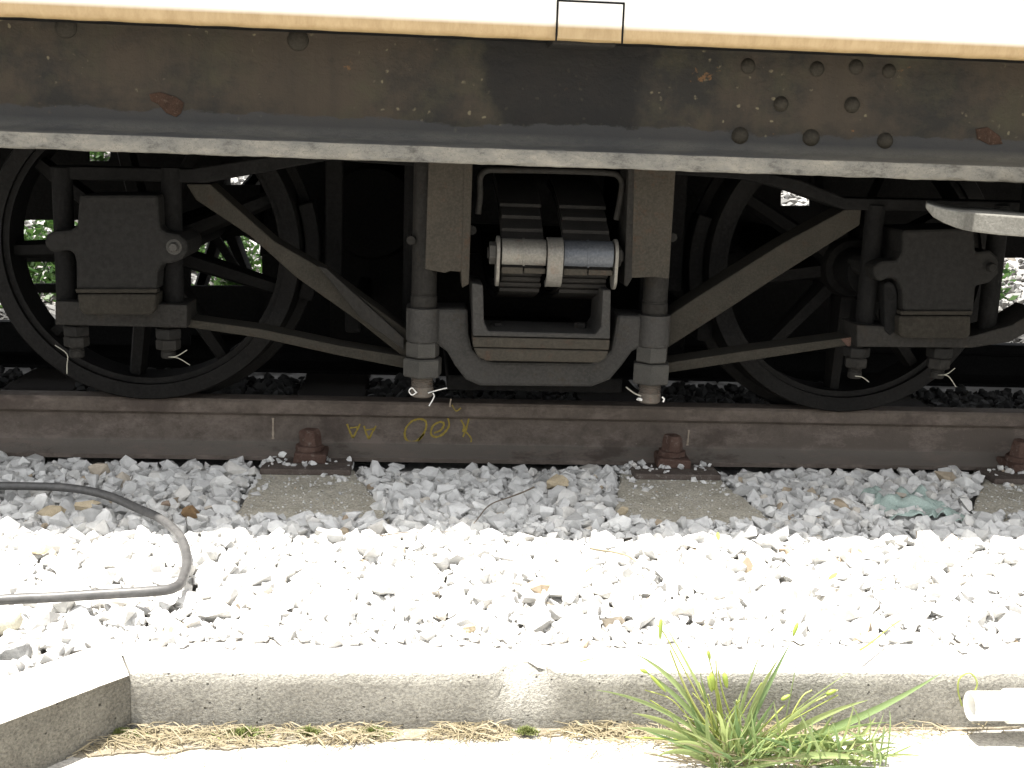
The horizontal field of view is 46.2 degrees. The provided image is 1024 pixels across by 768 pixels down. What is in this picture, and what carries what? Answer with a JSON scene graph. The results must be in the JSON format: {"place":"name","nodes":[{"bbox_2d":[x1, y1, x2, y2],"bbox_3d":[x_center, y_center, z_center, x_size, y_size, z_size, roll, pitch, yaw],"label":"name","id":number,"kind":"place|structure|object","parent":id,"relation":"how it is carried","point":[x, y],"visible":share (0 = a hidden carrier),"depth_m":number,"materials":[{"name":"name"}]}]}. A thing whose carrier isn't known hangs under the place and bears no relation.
{"place":"outdoors","nodes":[
{"label":"outdoors","id":0,"kind":"place"},
{"bbox_2d":[0,626,113,679],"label":"corner ballast","id":1,"kind":"structure","parent":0,"point":[57,644],"depth_m":1.78,"materials":[{"name":"gravel"}]},
{"bbox_2d":[0,640,32,660],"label":"stone","id":2,"kind":"object","parent":1,"relation":"on","point":[16,651],"visible":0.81,"depth_m":1.73,"materials":[{"name":"grey stone"}]},
{"bbox_2d":[0,159,1023,654],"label":"track bed","id":3,"kind":"object","parent":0,"point":[728,471],"depth_m":3.05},
{"bbox_2d":[0,223,55,308],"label":"weed","id":4,"kind":"object","parent":3,"relation":"on","point":[28,236],"visible":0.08,"depth_m":5.26,"materials":[{"name":"green plant"}]},
{"bbox_2d":[0,368,87,390],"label":"sleeper","id":5,"kind":"object","parent":3,"relation":"on","point":[50,379],"visible":0.07,"depth_m":3.63,"materials":[{"name":"concrete"}]},
{"bbox_2d":[90,151,109,160],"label":"weed","id":6,"kind":"object","parent":3,"relation":"on","point":[98,156],"visible":0.34,"depth_m":7.11,"materials":[{"name":"green plant"}]},
{"bbox_2d":[191,241,225,271],"bbox_3d":[-1.593,-0.703,5.809,0.504,0.363,0.480,9,13,31],"label":"weed","id":7,"kind":"object","parent":3,"relation":"on","point":[201,250],"visible":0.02,"depth_m":5.79,"materials":[{"name":"green plant"}]},
{"bbox_2d":[191,236,261,284],"bbox_3d":[-1.234,-0.551,5.463,0.475,0.326,0.507,-6,14,-36],"label":"weed","id":8,"kind":"object","parent":3,"relation":"on","point":[244,239],"visible":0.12,"depth_m":5.42,"materials":[{"name":"green plant"}]},
{"bbox_2d":[236,373,389,523],"bbox_3d":[-0.484,0.130,3.433,0.314,0.124,2.055,1,11,-5],"label":"sleeper","id":9,"kind":"object","parent":3,"relation":"on","point":[336,384],"visible":0.24,"depth_m":2.62,"materials":[{"name":"concrete"}]},
{"bbox_2d":[260,427,352,475],"bbox_3d":[-0.475,0.151,2.794,0.205,0.088,0.139,1,11,-5],"label":"rail fastening","id":10,"kind":"object","parent":9,"relation":"on","point":[310,446],"visible":0.99,"depth_m":2.78,"materials":[{"name":"metal"}]},
{"bbox_2d":[278,451,286,457],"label":"stone","id":11,"kind":"object","parent":10,"relation":"on","point":[282,454],"visible":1,"depth_m":2.74,"materials":[{"name":"stone"}]},
{"bbox_2d":[0,390,1023,469],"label":"rail","id":12,"kind":"object","parent":10,"relation":"on","point":[84,424],"visible":0.98,"depth_m":2.90,"materials":[{"name":"metal"}]},
{"bbox_2d":[0,148,1023,411],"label":"bogie","id":13,"kind":"object","parent":12,"relation":"on","point":[514,278],"visible":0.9,"depth_m":2.67,"materials":[{"name":"metal"}]},
{"bbox_2d":[0,0,1023,236],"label":"rail carriage","id":14,"kind":"object","parent":13,"relation":"on","point":[917,89],"visible":1,"depth_m":2.25,"materials":[{"name":"paint"}]},
{"bbox_2d":[0,450,1023,652],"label":"track ballast","id":15,"kind":"structure","parent":3,"relation":"on","point":[304,576],"depth_m":2.19,"materials":[{"name":"gravel"}]},
{"bbox_2d":[0,605,22,635],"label":"cobble","id":16,"kind":"object","parent":15,"relation":"on","point":[11,617],"visible":0.88,"depth_m":1.81,"materials":[{"name":"beige stone"}]},
{"bbox_2d":[31,543,53,554],"bbox_3d":[-0.840,0.295,2.146,0.043,0.020,0.027,1,11,-5],"label":"stone","id":17,"kind":"object","parent":15,"relation":"on","point":[41,548],"visible":1,"depth_m":2.14,"materials":[{"name":"white stone"}]},
{"bbox_2d":[36,505,66,516],"bbox_3d":[-0.909,0.253,2.367,0.050,0.024,0.044,1,11,-5],"label":"stone","id":18,"kind":"object","parent":15,"relation":"on","point":[50,510],"visible":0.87,"depth_m":2.36,"materials":[{"name":"beige stone"}]},
{"bbox_2d":[74,500,100,509],"bbox_3d":[-0.849,0.243,2.398,0.048,0.022,0.028,4,12,8],"label":"stone","id":19,"kind":"object","parent":15,"relation":"on","point":[83,505],"visible":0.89,"depth_m":2.39,"materials":[{"name":"beige stone"}]},
{"bbox_2d":[0,482,191,604],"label":"hose","id":20,"kind":"object","parent":15,"relation":"on","point":[177,533],"visible":1,"depth_m":1.99,"materials":[{"name":"grey rubber"}]},
{"bbox_2d":[161,500,170,505],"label":"stone","id":21,"kind":"object","parent":15,"relation":"on","point":[166,503],"visible":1,"depth_m":2.42,"materials":[{"name":"beige stone"}]},
{"bbox_2d":[181,505,199,518],"bbox_3d":[-0.642,0.253,2.393,0.034,0.030,0.026,1,11,-5],"label":"stone","id":22,"kind":"object","parent":15,"relation":"on","point":[191,511],"visible":0.86,"depth_m":2.38,"materials":[{"name":"brown stone"}]},
{"bbox_2d":[380,531,451,536],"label":"twig","id":23,"kind":"object","parent":15,"relation":"on","point":[409,532],"visible":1,"depth_m":2.26,"materials":[{"name":"white wood"}]},
{"bbox_2d":[462,624,475,632],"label":"stone","id":24,"kind":"object","parent":15,"relation":"on","point":[469,628],"visible":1,"depth_m":1.86,"materials":[{"name":"beige stone"}]},
{"bbox_2d":[474,486,534,522],"bbox_3d":[-0.024,0.246,2.462,0.028,0.008,0.289,7,13,24],"label":"twig","id":25,"kind":"object","parent":15,"relation":"on","point":[504,499],"visible":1,"depth_m":2.50,"materials":[{"name":"grey wood"}]},
{"bbox_2d":[547,474,568,489],"bbox_3d":[0.100,0.221,2.679,0.052,0.037,0.040,-2,12,-18],"label":"stone","id":26,"kind":"object","parent":15,"relation":"on","point":[555,480],"visible":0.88,"depth_m":2.67,"materials":[{"name":"beige stone"}]},
{"bbox_2d":[590,547,635,561],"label":"twig","id":27,"kind":"object","parent":15,"relation":"on","point":[602,550],"visible":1,"depth_m":2.19,"materials":[{"name":"wood"}]},
{"bbox_2d":[617,506,628,514],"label":"stone","id":28,"kind":"object","parent":15,"relation":"on","point":[622,510],"visible":1,"depth_m":2.50,"materials":[{"name":"beige stone"}]},
{"bbox_2d":[828,572,837,580],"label":"leaf","id":29,"kind":"object","parent":15,"relation":"on","point":[832,576],"visible":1,"depth_m":2.11,"materials":[{"name":"yellow plant"}]},
{"bbox_2d":[859,619,901,650],"bbox_3d":[0.576,0.389,1.869,0.003,0.006,0.174,11,14,37],"label":"twig","id":30,"kind":"object","parent":15,"relation":"on","point":[868,644],"visible":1,"depth_m":1.85,"materials":[{"name":"beige wood"}]},
{"bbox_2d":[861,484,964,520],"bbox_3d":[0.879,0.266,2.640,0.190,0.051,0.210,1,11,-5],"label":"rag","id":31,"kind":"object","parent":15,"relation":"on","point":[926,504],"visible":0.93,"depth_m":2.62,"materials":[{"name":"teal fabric"}]},
{"bbox_2d":[0,309,1023,408],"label":"oily ballast","id":32,"kind":"structure","parent":3,"relation":"on","point":[268,384],"depth_m":3.75,"materials":[{"name":"black gravel"}]},
{"bbox_2d":[573,380,767,524],"bbox_3d":[0.297,0.146,3.494,0.355,0.124,2.062,1,11,-5],"label":"sleeper","id":33,"kind":"object","parent":3,"relation":"on","point":[667,499],"visible":0.15,"depth_m":2.66,"materials":[{"name":"concrete"}]},
{"bbox_2d":[629,433,720,480],"bbox_3d":[0.384,0.168,2.862,0.205,0.088,0.138,1,11,-5],"label":"rail fastening","id":34,"kind":"object","parent":33,"relation":"on","point":[671,452],"visible":0.95,"depth_m":2.85,"materials":[{"name":"metal"}]},
{"bbox_2d":[884,396,1023,521],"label":"sleeper","id":35,"kind":"object","parent":3,"relation":"on","point":[992,505],"visible":0.12,"depth_m":2.77,"materials":[{"name":"concrete"}]},
{"bbox_2d":[975,438,1023,484],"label":"rail fastening","id":36,"kind":"object","parent":35,"relation":"on","point":[1013,458],"visible":0.98,"depth_m":2.93,"materials":[{"name":"metal"}]},
{"bbox_2d":[1000,262,1018,300],"bbox_3d":[2.369,-0.494,5.971,0.263,0.248,0.287,4,12,12],"label":"weed","id":37,"kind":"object","parent":3,"relation":"on","point":[1007,272],"visible":0.12,"depth_m":5.89,"materials":[{"name":"green plant"}]},
{"bbox_2d":[0,152,1023,319],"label":"bushes","id":38,"kind":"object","parent":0,"point":[789,200],"depth_m":6.25,"materials":[{"name":"green plant"}]},
{"bbox_2d":[29,220,77,282],"bbox_3d":[-2.132,-0.617,5.570,0.598,0.376,0.645,4,12,12],"label":"weed","id":39,"kind":"object","parent":38,"relation":"on","point":[47,223],"visible":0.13,"depth_m":5.55,"materials":[{"name":"green plant"}]},
{"bbox_2d":[47,728,1023,767],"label":"pavement","id":40,"kind":"structure","parent":0,"point":[1000,748],"depth_m":1.69,"materials":[{"name":"concrete"}]},
{"bbox_2d":[0,639,130,767],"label":"kerb stone","id":41,"kind":"object","parent":40,"relation":"on","point":[57,711],"visible":0.99,"depth_m":1.64,"materials":[{"name":"concrete"}]},
{"bbox_2d":[66,731,642,767],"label":"dry grass litter","id":42,"kind":"object","parent":40,"relation":"on","point":[375,747],"visible":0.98,"depth_m":1.69,"materials":[{"name":"plant"}]},
{"bbox_2d":[257,639,588,728],"bbox_3d":[-0.132,0.474,1.806,0.478,0.139,0.128,1,11,-5],"label":"kerb stone","id":43,"kind":"object","parent":40,"relation":"on","point":[416,685],"visible":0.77,"depth_m":1.75,"materials":[{"name":"concrete"}]},
{"bbox_2d":[73,726,1020,757],"bbox_3d":[0.061,0.529,1.732,1.445,0.033,0.077,1,11,-5],"label":"soil strip","id":44,"kind":"object","parent":40,"relation":"on","point":[409,734],"visible":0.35,"depth_m":1.70,"materials":[{"name":"beige soil"}]},
{"bbox_2d":[108,727,140,737],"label":"moss clump","id":45,"kind":"object","parent":44,"relation":"on","point":[121,730],"visible":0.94,"depth_m":1.69,"materials":[{"name":"green plant"}]},
{"bbox_2d":[211,726,280,738],"bbox_3d":[-0.379,0.494,1.701,0.103,0.011,0.046,1,11,-5],"label":"moss clump","id":46,"kind":"object","parent":44,"relation":"on","point":[240,731],"visible":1,"depth_m":1.70,"materials":[{"name":"green plant"}]},
{"bbox_2d":[294,725,335,736],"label":"moss clump","id":47,"kind":"object","parent":44,"relation":"on","point":[316,731],"visible":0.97,"depth_m":1.71,"materials":[{"name":"green plant"}]},
{"bbox_2d":[72,719,647,755],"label":"dry grass litter","id":48,"kind":"object","parent":44,"relation":"on","point":[346,735],"visible":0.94,"depth_m":1.71,"materials":[{"name":"plant"}]},
{"bbox_2d":[352,726,399,737],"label":"moss clump","id":49,"kind":"object","parent":44,"relation":"on","point":[371,729],"visible":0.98,"depth_m":1.72,"materials":[{"name":"plant"}]},
{"bbox_2d":[508,723,540,735],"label":"moss clump","id":50,"kind":"object","parent":44,"relation":"on","point":[525,730],"visible":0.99,"depth_m":1.74,"materials":[{"name":"green plant"}]},
{"bbox_2d":[957,672,977,705],"bbox_3d":[0.678,0.455,1.788,0.031,0.054,0.002,1,11,-5],"label":"sprig","id":51,"kind":"object","parent":44,"relation":"on","point":[961,676],"visible":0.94,"depth_m":1.78,"materials":[{"name":"yellow plant"}]},
{"bbox_2d":[497,719,981,767],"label":"dry grass litter","id":52,"kind":"object","parent":40,"relation":"on","point":[627,734],"visible":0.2,"depth_m":1.74,"materials":[{"name":"plant"}]},
{"bbox_2d":[581,640,920,727],"bbox_3d":[0.355,0.483,1.845,0.500,0.140,0.128,1,11,-5],"label":"kerb stone","id":53,"kind":"object","parent":40,"relation":"on","point":[878,674],"visible":0.59,"depth_m":1.79,"materials":[{"name":"concrete"}]},
{"bbox_2d":[598,618,942,767],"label":"grass tuft","id":54,"kind":"object","parent":40,"relation":"on","point":[722,743],"visible":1,"depth_m":1.66,"materials":[{"name":"plant"}]},
{"bbox_2d":[709,720,1019,736],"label":"dry grass litter","id":55,"kind":"object","parent":40,"relation":"on","point":[906,731],"visible":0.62,"depth_m":1.79,"materials":[{"name":"plant"}]},
{"bbox_2d":[897,641,1023,727],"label":"kerb stone","id":56,"kind":"object","parent":40,"relation":"on","point":[994,668],"visible":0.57,"depth_m":1.81,"materials":[{"name":"concrete"}]},
{"bbox_2d":[963,688,1023,723],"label":"plastic pipe","id":57,"kind":"object","parent":40,"relation":"on","point":[1005,705],"visible":1,"depth_m":1.75,"materials":[{"name":"white plastic"}]},
{"label":"ground","id":58,"kind":"structure","parent":0,"visible":0},
{"bbox_2d":[115,639,266,729],"bbox_3d":[-0.484,0.467,1.778,0.227,0.139,0.127,1,11,-5],"label":"kerb stone","id":59,"kind":"object","parent":58,"relation":"on","point":[204,683],"visible":0.59,"depth_m":1.72,"materials":[{"name":"concrete"}]}
]}

